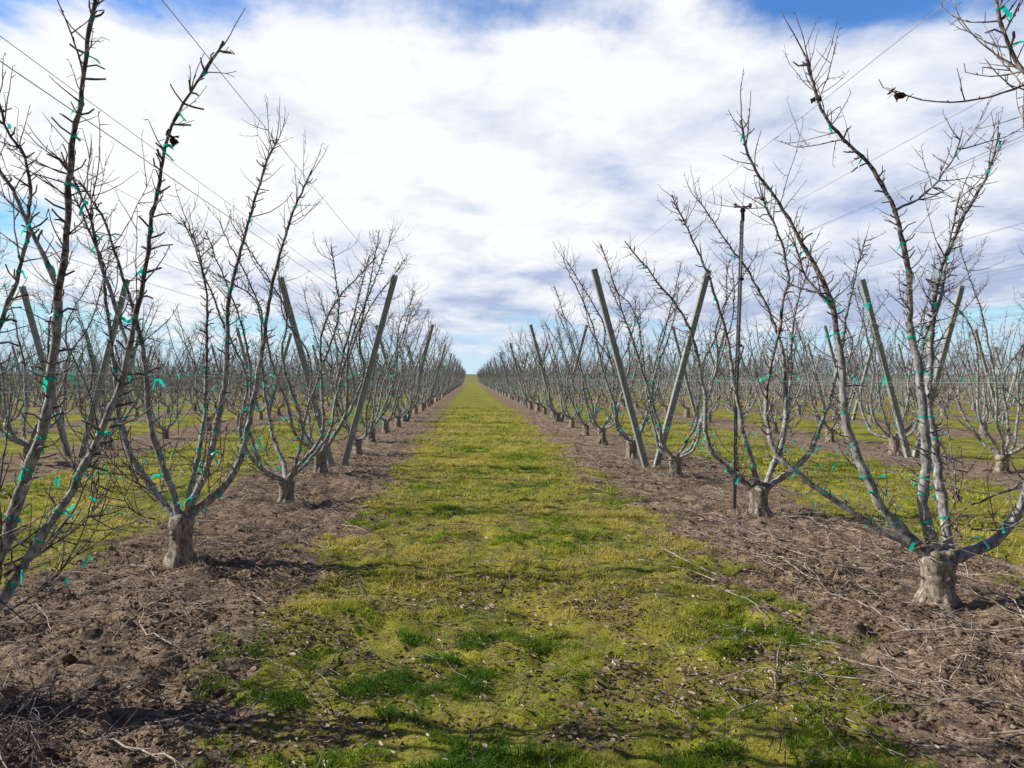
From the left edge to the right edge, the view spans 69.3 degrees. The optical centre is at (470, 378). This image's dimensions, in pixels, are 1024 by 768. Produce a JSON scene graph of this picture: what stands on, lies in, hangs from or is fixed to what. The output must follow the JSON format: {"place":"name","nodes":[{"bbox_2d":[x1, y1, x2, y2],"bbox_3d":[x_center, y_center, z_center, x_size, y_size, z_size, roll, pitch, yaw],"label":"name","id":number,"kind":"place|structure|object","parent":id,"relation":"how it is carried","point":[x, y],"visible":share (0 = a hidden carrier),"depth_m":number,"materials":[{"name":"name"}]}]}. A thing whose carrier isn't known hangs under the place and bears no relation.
{"place":"outdoors","nodes":[
{"label":"outdoors","id":0,"kind":"place"},
{"bbox_2d":[0,0,450,577],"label":"trellis wires","id":1,"kind":"object","parent":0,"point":[176,268],"visible":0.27,"depth_m":5.35,"materials":[{"name":"grey metal"}]},
{"bbox_2d":[0,374,1023,767],"bbox_3d":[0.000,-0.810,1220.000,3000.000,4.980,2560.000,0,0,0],"label":"ground","id":2,"kind":"structure","parent":0,"point":[470,392],"depth_m":5.30,"materials":[{"name":"brown soil"}]},
{"bbox_2d":[0,234,15,305],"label":"apple tree","id":3,"kind":"object","parent":2,"relation":"on","point":[3,261],"visible":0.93,"depth_m":11.21,"materials":[{"name":"grey plant"}]},
{"bbox_2d":[19,286,71,456],"bbox_3d":[-8.683,-0.009,15.191,1.141,3.798,0.105,0,0,0],"label":"trellis post","id":4,"kind":"object","parent":2,"relation":"on","point":[33,326],"visible":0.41,"depth_m":15.15,"materials":[{"name":"grey wood"}]},
{"bbox_2d":[0,237,134,465],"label":"apple tree","id":5,"kind":"object","parent":2,"relation":"on","point":[26,444],"visible":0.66,"depth_m":13.85,"materials":[{"name":"grey plant"}]},
{"bbox_2d":[0,646,182,767],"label":"brush pile","id":6,"kind":"object","parent":2,"relation":"on","point":[12,725],"visible":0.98,"depth_m":3.41,"materials":[{"name":"brown plant"}]},
{"bbox_2d":[28,280,162,450],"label":"apple tree","id":7,"kind":"object","parent":2,"relation":"on","point":[92,395],"visible":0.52,"depth_m":16.70,"materials":[{"name":"grey plant"}]},
{"bbox_2d":[78,279,129,456],"bbox_3d":[-7.617,-0.084,15.312,1.141,3.976,0.105,0,0,0],"label":"trellis post","id":8,"kind":"object","parent":2,"relation":"on","point":[101,377],"visible":0.71,"depth_m":15.27,"materials":[{"name":"grey wood"}]},
{"bbox_2d":[0,0,245,631],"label":"apple tree","id":9,"kind":"object","parent":2,"relation":"on","point":[11,520],"visible":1,"depth_m":3.64,"materials":[{"name":"grey plant"}]},
{"bbox_2d":[117,301,218,438],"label":"apple tree","id":10,"kind":"object","parent":2,"relation":"on","point":[166,430],"visible":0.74,"depth_m":19.65,"materials":[{"name":"grey plant"}]},
{"bbox_2d":[26,93,328,568],"bbox_3d":[-2.385,-0.375,6.339,2.342,4.181,2.456,0,0,-38],"label":"apple tree","id":11,"kind":"object","parent":2,"relation":"on","point":[181,523],"visible":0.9,"depth_m":6.30,"materials":[{"name":"grey plant"}]},
{"bbox_2d":[164,295,251,430],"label":"apple tree","id":12,"kind":"object","parent":2,"relation":"on","point":[225,401],"visible":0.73,"depth_m":22.92,"materials":[{"name":"grey plant"}]},
{"bbox_2d":[199,321,277,424],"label":"apple tree","id":13,"kind":"object","parent":2,"relation":"on","point":[234,409],"visible":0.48,"depth_m":25.73,"materials":[{"name":"grey plant"}]},
{"bbox_2d":[237,327,259,412],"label":"trellis post","id":14,"kind":"object","parent":2,"relation":"on","point":[241,343],"visible":0.52,"depth_m":29.15,"materials":[{"name":"grey wood"}]},
{"bbox_2d":[230,327,293,419],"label":"apple tree","id":15,"kind":"object","parent":2,"relation":"on","point":[260,414],"visible":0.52,"depth_m":28.63,"materials":[{"name":"grey plant"}]},
{"bbox_2d":[246,332,308,415],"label":"apple tree","id":16,"kind":"object","parent":2,"relation":"on","point":[283,402],"visible":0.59,"depth_m":31.66,"materials":[{"name":"grey plant"}]},
{"bbox_2d":[266,333,291,418],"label":"trellis post","id":17,"kind":"object","parent":2,"relation":"on","point":[281,367],"visible":0.7,"depth_m":29.26,"materials":[{"name":"grey wood"}]},
{"bbox_2d":[159,187,408,503],"bbox_3d":[-2.308,-0.271,9.423,2.920,4.079,2.334,0,0,3],"label":"apple tree","id":18,"kind":"object","parent":2,"relation":"on","point":[286,482],"visible":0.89,"depth_m":9.41,"materials":[{"name":"grey plant"}]},
{"bbox_2d":[274,337,318,406],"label":"apple tree","id":19,"kind":"object","parent":2,"relation":"on","point":[303,401],"visible":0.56,"depth_m":35.08,"materials":[{"name":"grey plant"}]},
{"bbox_2d":[277,277,334,465],"bbox_3d":[-2.983,0.011,13.639,1.141,3.782,0.105,0,0,0],"label":"trellis post","id":20,"kind":"object","parent":2,"relation":"on","point":[330,460],"visible":0.6,"depth_m":13.60,"materials":[{"name":"grey wood"}]},
{"bbox_2d":[199,200,414,473],"bbox_3d":[-2.568,-0.603,12.454,3.187,4.696,2.749,0,0,3],"label":"apple tree","id":21,"kind":"object","parent":2,"relation":"on","point":[320,463],"visible":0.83,"depth_m":12.44,"materials":[{"name":"grey plant"}]},
{"bbox_2d":[289,344,330,409],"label":"apple tree","id":22,"kind":"object","parent":2,"relation":"on","point":[310,406],"visible":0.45,"depth_m":38.08,"materials":[{"name":"grey plant"}]},
{"bbox_2d":[312,345,329,405],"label":"trellis post","id":23,"kind":"object","parent":2,"relation":"on","point":[323,385],"visible":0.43,"depth_m":43.15,"materials":[{"name":"grey wood"}]},
{"bbox_2d":[301,338,345,406],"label":"apple tree","id":24,"kind":"object","parent":2,"relation":"on","point":[328,387],"visible":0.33,"depth_m":41.03,"materials":[{"name":"grey plant"}]},
{"bbox_2d":[285,274,424,455],"bbox_3d":[-2.354,-0.225,15.688,2.744,3.875,2.419,0,0,8],"label":"apple tree","id":25,"kind":"object","parent":2,"relation":"on","point":[357,446],"visible":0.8,"depth_m":15.62,"materials":[{"name":"grey plant"}]},
{"bbox_2d":[303,281,429,442],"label":"apple tree","id":26,"kind":"object","parent":2,"relation":"on","point":[384,408],"visible":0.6,"depth_m":18.49,"materials":[{"name":"grey plant"}]},
{"bbox_2d":[341,275,397,464],"bbox_3d":[-1.917,-0.012,13.761,1.141,3.835,0.105,0,0,0],"label":"trellis post","id":27,"kind":"object","parent":2,"relation":"on","point":[365,385],"visible":0.77,"depth_m":13.71,"materials":[{"name":"grey wood"}]},
{"bbox_2d":[341,303,430,433],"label":"apple tree","id":28,"kind":"object","parent":2,"relation":"on","point":[385,425],"visible":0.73,"depth_m":21.58,"materials":[{"name":"grey plant"}]},
{"bbox_2d":[375,325,400,414],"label":"trellis post","id":29,"kind":"object","parent":2,"relation":"on","point":[386,364],"visible":0.3,"depth_m":27.59,"materials":[{"name":"grey wood"}]},
{"bbox_2d":[358,309,432,426],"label":"apple tree","id":30,"kind":"object","parent":2,"relation":"on","point":[398,420],"visible":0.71,"depth_m":24.45,"materials":[{"name":"grey plant"}]},
{"bbox_2d":[368,316,441,421],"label":"apple tree","id":31,"kind":"object","parent":2,"relation":"on","point":[404,419],"visible":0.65,"depth_m":27.34,"materials":[{"name":"grey plant"}]},
{"bbox_2d":[380,331,436,417],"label":"apple tree","id":32,"kind":"object","parent":2,"relation":"on","point":[403,404],"visible":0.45,"depth_m":30.45,"materials":[{"name":"grey plant"}]},
{"bbox_2d":[387,321,450,413],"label":"apple tree","id":33,"kind":"object","parent":2,"relation":"on","point":[415,409],"visible":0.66,"depth_m":33.47,"materials":[{"name":"grey plant"}]},
{"bbox_2d":[407,324,433,421],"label":"trellis post","id":34,"kind":"object","parent":2,"relation":"on","point":[421,369],"visible":0.54,"depth_m":27.71,"materials":[{"name":"grey wood"}]},
{"bbox_2d":[395,327,452,410],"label":"apple tree","id":35,"kind":"object","parent":2,"relation":"on","point":[429,393],"visible":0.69,"depth_m":36.48,"materials":[{"name":"grey plant"}]},
{"bbox_2d":[402,334,448,407],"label":"apple tree","id":36,"kind":"object","parent":2,"relation":"on","point":[416,371],"visible":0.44,"depth_m":39.64,"materials":[{"name":"grey plant"}]},
{"bbox_2d":[428,344,445,406],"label":"trellis post","id":37,"kind":"object","parent":2,"relation":"on","point":[436,378],"visible":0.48,"depth_m":41.71,"materials":[{"name":"grey wood"}]},
{"bbox_2d":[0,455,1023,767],"bbox_3d":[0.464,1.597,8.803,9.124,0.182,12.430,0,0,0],"label":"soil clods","id":38,"kind":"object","parent":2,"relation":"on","point":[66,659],"visible":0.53,"depth_m":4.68,"materials":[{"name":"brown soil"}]},
{"bbox_2d":[0,287,1023,434],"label":"distant apple trees","id":39,"kind":"object","parent":2,"relation":"on","point":[514,382],"visible":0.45,"depth_m":45.01,"materials":[{"name":"grey plant"}]},
{"bbox_2d":[0,410,1023,767],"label":"pruned twigs","id":40,"kind":"object","parent":2,"relation":"on","point":[742,526],"visible":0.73,"depth_m":5.37,"materials":[{"name":"wood"}]},
{"bbox_2d":[1,325,1023,420],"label":"distant trellis posts","id":41,"kind":"object","parent":2,"relation":"on","point":[814,367],"visible":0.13,"depth_m":43.38,"materials":[{"name":"grey wood"}]},
{"bbox_2d":[0,344,293,396],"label":"trellis wires","id":42,"kind":"object","parent":41,"relation":"attached to","point":[112,370],"visible":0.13,"depth_m":49.96,"materials":[{"name":"grey metal"}]},
{"bbox_2d":[1,333,345,404],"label":"trellis wires","id":43,"kind":"object","parent":41,"relation":"attached to","point":[122,358],"visible":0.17,"depth_m":40.33,"materials":[{"name":"grey metal"}]},
{"bbox_2d":[1,313,394,412],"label":"trellis wires","id":44,"kind":"object","parent":41,"relation":"attached to","point":[136,353],"visible":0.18,"depth_m":30.69,"materials":[{"name":"grey metal"}]},
{"bbox_2d":[0,258,429,431],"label":"trellis wires","id":45,"kind":"object","parent":41,"relation":"attached to","point":[137,336],"visible":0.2,"depth_m":17.37,"materials":[{"name":"grey metal"}]},
{"bbox_2d":[555,305,1022,415],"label":"trellis wires","id":46,"kind":"object","parent":41,"relation":"attached to","point":[890,361],"visible":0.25,"depth_m":24.35,"materials":[{"name":"grey metal"}]},
{"bbox_2d":[627,326,1023,403],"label":"trellis wires","id":47,"kind":"object","parent":41,"relation":"attached to","point":[911,352],"visible":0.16,"depth_m":34.42,"materials":[{"name":"grey metal"}]},
{"bbox_2d":[662,339,1021,399],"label":"trellis wires","id":48,"kind":"object","parent":41,"relation":"attached to","point":[899,358],"visible":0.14,"depth_m":43.74,"materials":[{"name":"grey metal"}]},
{"bbox_2d":[1,418,1023,767],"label":"fallen leaves","id":49,"kind":"object","parent":2,"relation":"on","point":[539,668],"visible":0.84,"depth_m":4.10,"materials":[{"name":"brown plant"}]},
{"bbox_2d":[509,343,527,407],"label":"trellis post","id":50,"kind":"object","parent":2,"relation":"on","point":[525,401],"visible":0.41,"depth_m":41.30,"materials":[{"name":"grey wood"}]},
{"bbox_2d":[504,332,562,408],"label":"apple tree","id":51,"kind":"object","parent":2,"relation":"on","point":[524,392],"visible":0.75,"depth_m":38.96,"materials":[{"name":"grey plant"}]},
{"bbox_2d":[512,326,564,410],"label":"apple tree","id":52,"kind":"object","parent":2,"relation":"on","point":[537,407],"visible":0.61,"depth_m":36.12,"materials":[{"name":"grey plant"}]},
{"bbox_2d":[532,344,547,403],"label":"trellis post","id":53,"kind":"object","parent":2,"relation":"on","point":[540,369],"visible":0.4,"depth_m":41.41,"materials":[{"name":"grey wood"}]},
{"bbox_2d":[513,335,569,414],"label":"apple tree","id":54,"kind":"object","parent":2,"relation":"on","point":[544,411],"visible":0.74,"depth_m":33.12,"materials":[{"name":"grey plant"}]},
{"bbox_2d":[529,324,555,421],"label":"trellis post","id":55,"kind":"object","parent":2,"relation":"on","point":[539,357],"visible":0.77,"depth_m":27.30,"materials":[{"name":"grey wood"}]},
{"bbox_2d":[523,328,582,417],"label":"apple tree","id":56,"kind":"object","parent":2,"relation":"on","point":[547,404],"visible":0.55,"depth_m":30.27,"materials":[{"name":"grey plant"}]},
{"bbox_2d":[522,321,593,422],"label":"apple tree","id":57,"kind":"object","parent":2,"relation":"on","point":[558,417],"visible":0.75,"depth_m":27.10,"materials":[{"name":"grey plant"}]},
{"bbox_2d":[539,318,606,427],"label":"apple tree","id":58,"kind":"object","parent":2,"relation":"on","point":[571,422],"visible":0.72,"depth_m":23.89,"materials":[{"name":"grey plant"}]},
{"bbox_2d":[561,325,587,421],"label":"trellis post","id":59,"kind":"object","parent":2,"relation":"on","point":[580,350],"visible":0.51,"depth_m":27.41,"materials":[{"name":"grey wood"}]},
{"bbox_2d":[540,300,632,435],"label":"apple tree","id":60,"kind":"object","parent":2,"relation":"on","point":[585,427],"visible":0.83,"depth_m":20.85,"materials":[{"name":"grey plant"}]},
{"bbox_2d":[548,274,665,444],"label":"apple tree","id":61,"kind":"object","parent":2,"relation":"on","point":[601,432],"visible":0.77,"depth_m":17.89,"materials":[{"name":"grey plant"}]},
{"bbox_2d":[606,347,622,404],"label":"trellis post","id":62,"kind":"object","parent":2,"relation":"on","point":[614,373],"visible":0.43,"depth_m":42.94,"materials":[{"name":"grey wood"}]},
{"bbox_2d":[591,268,649,468],"bbox_3d":[2.747,-0.034,13.339,1.141,3.914,0.105,0,0,0],"label":"trellis post","id":63,"kind":"object","parent":2,"relation":"on","point":[620,370],"visible":0.93,"depth_m":13.29,"materials":[{"name":"grey wood"}]},
{"bbox_2d":[553,239,699,458],"bbox_3d":[3.169,-0.512,14.631,3.034,4.470,2.617,0,0,9],"label":"apple tree","id":64,"kind":"object","parent":2,"relation":"on","point":[631,449],"visible":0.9,"depth_m":14.58,"materials":[{"name":"grey plant"}]},
{"bbox_2d":[625,345,642,405],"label":"trellis post","id":65,"kind":"object","parent":2,"relation":"on","point":[635,370],"visible":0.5,"depth_m":43.05,"materials":[{"name":"grey wood"}]},
{"bbox_2d":[618,333,659,408],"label":"apple tree","id":66,"kind":"object","parent":2,"relation":"on","point":[635,406],"visible":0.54,"depth_m":39.52,"materials":[{"name":"grey plant"}]},
{"bbox_2d":[624,333,682,403],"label":"apple tree","id":67,"kind":"object","parent":2,"relation":"on","point":[659,389],"visible":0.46,"depth_m":36.73,"materials":[{"name":"grey plant"}]},
{"bbox_2d":[635,329,688,413],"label":"apple tree","id":68,"kind":"object","parent":2,"relation":"on","point":[663,405],"visible":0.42,"depth_m":33.79,"materials":[{"name":"grey plant"}]},
{"bbox_2d":[653,270,711,466],"bbox_3d":[3.813,-0.034,13.461,1.141,3.914,0.105,0,0,0],"label":"trellis post","id":69,"kind":"object","parent":2,"relation":"on","point":[681,372],"visible":0.82,"depth_m":13.41,"materials":[{"name":"grey wood"}]},
{"bbox_2d":[651,315,714,417],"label":"apple tree","id":70,"kind":"object","parent":2,"relation":"on","point":[686,411],"visible":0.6,"depth_m":30.80,"materials":[{"name":"grey plant"}]},
{"bbox_2d":[592,226,774,477],"bbox_3d":[3.329,-0.318,11.924,2.764,4.123,2.752,0,0,7],"label":"apple tree","id":71,"kind":"object","parent":2,"relation":"on","point":[675,461],"visible":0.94,"depth_m":11.83,"materials":[{"name":"grey plant"}]},
{"bbox_2d":[672,327,696,416],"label":"trellis post","id":72,"kind":"object","parent":2,"relation":"on","point":[685,378],"visible":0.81,"depth_m":28.94,"materials":[{"name":"grey wood"}]},
{"bbox_2d":[677,328,735,421],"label":"apple tree","id":73,"kind":"object","parent":2,"relation":"on","point":[716,407],"visible":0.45,"depth_m":27.76,"materials":[{"name":"grey plant"}]},
{"bbox_2d":[708,331,724,385],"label":"trellis post","id":74,"kind":"object","parent":2,"relation":"on","point":[722,338],"visible":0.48,"depth_m":29.05,"materials":[{"name":"grey wood"}]},
{"bbox_2d":[696,324,775,426],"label":"apple tree","id":75,"kind":"object","parent":2,"relation":"on","point":[732,409],"visible":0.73,"depth_m":24.56,"materials":[{"name":"grey plant"}]},
{"bbox_2d":[733,203,751,508],"bbox_3d":[3.271,-0.205,8.923,0.239,3.810,0.122,0,0,0],"label":"sprinkler mast","id":76,"kind":"object","parent":2,"relation":"on","point":[739,297],"visible":0.75,"depth_m":8.88,"materials":[{"name":"grey metal"}]},
{"bbox_2d":[620,166,885,517],"bbox_3d":[3.368,-0.379,8.585,2.393,4.225,2.450,0,0,-44],"label":"apple tree","id":77,"kind":"object","parent":2,"relation":"on","point":[759,491],"visible":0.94,"depth_m":8.59,"materials":[{"name":"grey plant"}]},
{"bbox_2d":[729,307,821,433],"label":"apple tree","id":78,"kind":"object","parent":2,"relation":"on","point":[775,428],"visible":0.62,"depth_m":21.64,"materials":[{"name":"grey plant"}]},
{"bbox_2d":[777,276,903,442],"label":"apple tree","id":79,"kind":"object","parent":2,"relation":"on","point":[829,433],"visible":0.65,"depth_m":18.55,"materials":[{"name":"grey plant"}]},
{"bbox_2d":[703,12,1023,613],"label":"apple tree","id":80,"kind":"object","parent":2,"relation":"on","point":[938,563],"visible":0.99,"depth_m":5.18,"materials":[{"name":"grey plant"}]},
{"bbox_2d":[858,279,911,457],"bbox_3d":[8.447,-0.056,14.981,1.141,3.937,0.105,0,0,0],"label":"trellis post","id":81,"kind":"object","parent":2,"relation":"on","point":[882,358],"visible":0.88,"depth_m":14.94,"materials":[{"name":"grey wood"}]},
{"bbox_2d":[808,243,989,455],"bbox_3d":[9.013,-0.580,15.526,3.198,4.703,2.945,0,0,2],"label":"apple tree","id":82,"kind":"object","parent":2,"relation":"on","point":[892,447],"visible":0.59,"depth_m":15.46,"materials":[{"name":"grey plant"}]},
{"bbox_2d":[912,285,964,457],"bbox_3d":[9.513,-0.002,15.103,1.141,3.811,0.105,0,0,0],"label":"trellis post","id":83,"kind":"object","parent":2,"relation":"on","point":[949,331],"visible":0.4,"depth_m":15.05,"materials":[{"name":"grey wood"}]},
{"bbox_2d":[879,0,1023,128],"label":"apple tree","id":84,"kind":"object","parent":2,"relation":"on","point":[1017,65],"visible":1,"depth_m":3.02,"materials":[{"name":"brown plant"}]},
{"bbox_2d":[915,235,1023,473],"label":"apple tree","id":85,"kind":"object","parent":2,"relation":"on","point":[1002,459],"visible":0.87,"depth_m":12.56,"materials":[{"name":"grey plant"}]},
{"bbox_2d":[0,408,1023,767],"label":"grass","id":86,"kind":"structure","parent":0,"point":[430,538],"depth_m":5.48,"materials":[{"name":"green plant"}]},
{"bbox_2d":[0,0,1023,373],"label":"sky","id":87,"kind":"structure","parent":0,"point":[497,132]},
{"bbox_2d":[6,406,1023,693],"bbox_3d":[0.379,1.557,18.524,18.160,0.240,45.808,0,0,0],"label":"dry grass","id":88,"kind":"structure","parent":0,"point":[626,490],"depth_m":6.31,"materials":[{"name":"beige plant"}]},
{"bbox_2d":[493,0,1023,570],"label":"trellis wires","id":89,"kind":"object","parent":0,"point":[861,298],"visible":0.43,"depth_m":5.83,"materials":[{"name":"grey metal"}]},
{"bbox_2d":[526,252,1022,440],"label":"trellis wires","id":90,"kind":"object","parent":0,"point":[861,332],"visible":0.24,"depth_m":16.02,"materials":[{"name":"grey metal"}]}
]}

